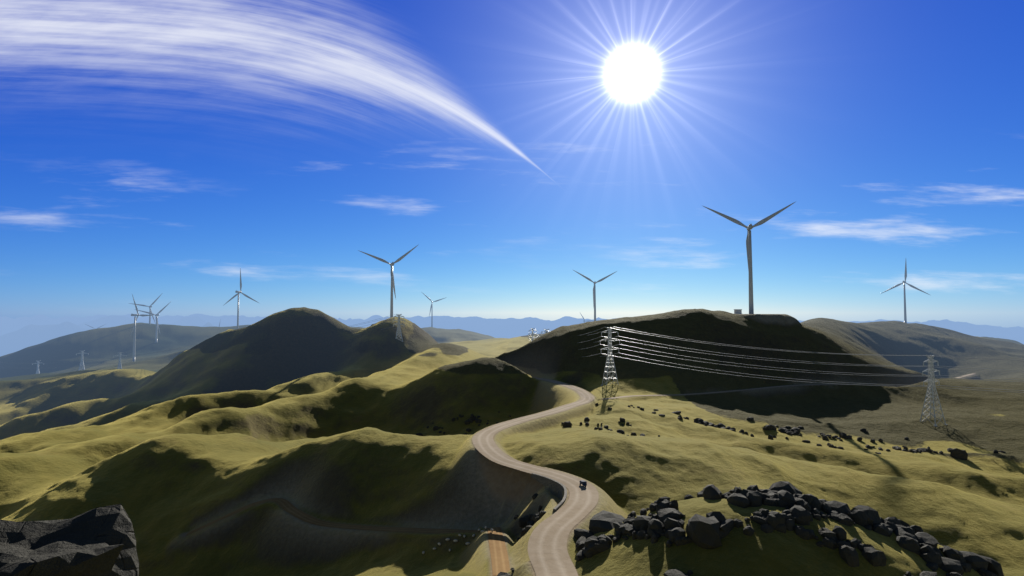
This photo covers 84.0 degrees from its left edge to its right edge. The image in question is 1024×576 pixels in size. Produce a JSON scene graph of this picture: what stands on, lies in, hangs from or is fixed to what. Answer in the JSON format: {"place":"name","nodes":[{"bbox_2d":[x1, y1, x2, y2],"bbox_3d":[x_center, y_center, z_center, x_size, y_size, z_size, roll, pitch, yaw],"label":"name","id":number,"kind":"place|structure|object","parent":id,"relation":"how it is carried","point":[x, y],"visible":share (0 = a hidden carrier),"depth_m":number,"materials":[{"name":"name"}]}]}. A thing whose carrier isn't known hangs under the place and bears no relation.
{"place":"outdoors","nodes":[
{"label":"outdoors","id":0,"kind":"place"},
{"bbox_2d":[186,498,509,575],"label":"dirt path","id":1,"kind":"structure","parent":0,"point":[499,555],"depth_m":171.70,"materials":[{"name":"brown soil"}]},
{"bbox_2d":[0,307,1023,575],"bbox_3d":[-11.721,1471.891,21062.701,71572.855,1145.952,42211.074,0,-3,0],"label":"grassy hills","id":2,"kind":"structure","parent":0,"point":[314,413],"depth_m":290.77,"materials":[{"name":"green plant"}]},
{"bbox_2d":[32,361,43,373],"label":"pylon","id":3,"kind":"object","parent":2,"relation":"on","point":[38,363],"visible":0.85,"depth_m":1093.31,"materials":[{"name":"silver metal"}]},
{"bbox_2d":[0,504,138,575],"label":"crag rock","id":4,"kind":"object","parent":2,"relation":"on","point":[99,541],"visible":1,"depth_m":6.88,"materials":[{"name":"stone"}]},
{"bbox_2d":[76,350,88,370],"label":"pylon","id":5,"kind":"object","parent":2,"relation":"on","point":[81,361],"visible":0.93,"depth_m":994.61,"materials":[{"name":"silver metal"}]},
{"bbox_2d":[113,352,126,368],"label":"pylon","id":6,"kind":"object","parent":2,"relation":"on","point":[119,365],"visible":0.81,"depth_m":894.80,"materials":[{"name":"silver metal"}]},
{"bbox_2d":[131,295,151,361],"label":"wind turbine","id":7,"kind":"object","parent":2,"relation":"on","point":[134,326],"visible":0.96,"depth_m":1056.90,"materials":[{"name":"grey paint"}]},
{"bbox_2d":[129,294,161,323],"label":"wind turbine","id":8,"kind":"object","parent":2,"relation":"on","point":[150,311],"visible":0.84,"depth_m":1447.74,"materials":[{"name":"grey paint"}]},
{"bbox_2d":[134,304,167,342],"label":"wind turbine","id":9,"kind":"object","parent":2,"relation":"on","point":[157,325],"visible":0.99,"depth_m":1326.08,"materials":[{"name":"grey paint"}]},
{"bbox_2d":[223,268,258,328],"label":"wind turbine","id":10,"kind":"object","parent":2,"relation":"on","point":[238,292],"visible":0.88,"depth_m":1083.95,"materials":[{"name":"grey paint"}]},
{"bbox_2d":[358,245,417,317],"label":"wind turbine","id":11,"kind":"object","parent":2,"relation":"on","point":[392,279],"visible":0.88,"depth_m":763.50,"materials":[{"name":"grey paint"}]},
{"bbox_2d":[393,314,404,341],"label":"pylon","id":12,"kind":"object","parent":2,"relation":"on","point":[399,324],"visible":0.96,"depth_m":672.47,"materials":[{"name":"silver metal"}]},
{"bbox_2d":[0,314,400,367],"bbox_3d":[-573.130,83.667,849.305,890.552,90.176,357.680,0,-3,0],"label":"power lines","id":13,"kind":"object","parent":12,"relation":"hanging from","point":[196,344],"visible":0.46,"depth_m":812.65,"materials":[{"name":"silver metal"}]},
{"bbox_2d":[423,293,446,326],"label":"wind turbine","id":14,"kind":"object","parent":2,"relation":"on","point":[432,309],"visible":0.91,"depth_m":1748.91,"materials":[{"name":"grey paint"}]},
{"bbox_2d":[422,526,492,555],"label":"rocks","id":15,"kind":"object","parent":2,"relation":"on","point":[456,540],"visible":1,"depth_m":154.80,"materials":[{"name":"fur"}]},
{"bbox_2d":[528,328,536,340],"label":"pylon","id":16,"kind":"object","parent":2,"relation":"on","point":[533,337],"visible":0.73,"depth_m":897.42,"materials":[{"name":"silver metal"}]},
{"bbox_2d":[531,473,566,511],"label":"retaining wall","id":17,"kind":"structure","parent":2,"relation":"on","point":[545,481],"depth_m":156.19,"materials":[{"name":"concrete"}]},
{"bbox_2d":[575,271,616,320],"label":"wind turbine","id":18,"kind":"object","parent":2,"relation":"on","point":[594,293],"visible":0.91,"depth_m":1046.76,"materials":[{"name":"grey paint"}]},
{"bbox_2d":[600,327,619,385],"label":"pylon","id":19,"kind":"object","parent":2,"relation":"on","point":[609,330],"visible":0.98,"depth_m":379.85,"materials":[{"name":"silver metal"}]},
{"bbox_2d":[529,327,1023,392],"bbox_3d":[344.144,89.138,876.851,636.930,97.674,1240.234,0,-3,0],"label":"power lines","id":20,"kind":"object","parent":19,"relation":"hanging from","point":[808,361],"visible":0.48,"depth_m":339.94,"materials":[{"name":"silver metal"}]},
{"bbox_2d":[416,403,1005,575],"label":"field boulder","id":21,"kind":"object","parent":2,"relation":"on","point":[711,530],"visible":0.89,"depth_m":102.57,"materials":[{"name":"stone"}]},
{"bbox_2d":[734,309,741,313],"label":"transformer cabin","id":22,"kind":"object","parent":2,"relation":"on","point":[737,311],"visible":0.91,"depth_m":519.97,"materials":[{"name":"white paint"}]},
{"bbox_2d":[703,202,794,313],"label":"wind turbine","id":23,"kind":"object","parent":2,"relation":"on","point":[749,253],"visible":0.98,"depth_m":526.87,"materials":[{"name":"grey paint"}]},
{"bbox_2d":[881,262,929,322],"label":"wind turbine","id":24,"kind":"object","parent":2,"relation":"on","point":[905,315],"visible":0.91,"depth_m":1089.38,"materials":[{"name":"grey paint"}]},
{"bbox_2d":[920,355,947,426],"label":"pylon","id":25,"kind":"object","parent":2,"relation":"on","point":[930,369],"visible":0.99,"depth_m":319.64,"materials":[{"name":"silver metal"}]},
{"bbox_2d":[0,0,1023,327],"label":"sky","id":26,"kind":"structure","parent":0,"point":[149,149],"materials":[{"name":"blue"}]},
{"bbox_2d":[472,377,598,575],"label":"road","id":27,"kind":"structure","parent":0,"point":[548,554],"depth_m":138.57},
{"bbox_2d":[580,480,586,487],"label":"car","id":28,"kind":"object","parent":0,"point":[583,482],"visible":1,"depth_m":152.76,"materials":[{"name":"blue paint"}]},
{"bbox_2d":[603,374,971,398],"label":"branch road","id":29,"kind":"structure","parent":0,"point":[740,390],"depth_m":385.67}
]}

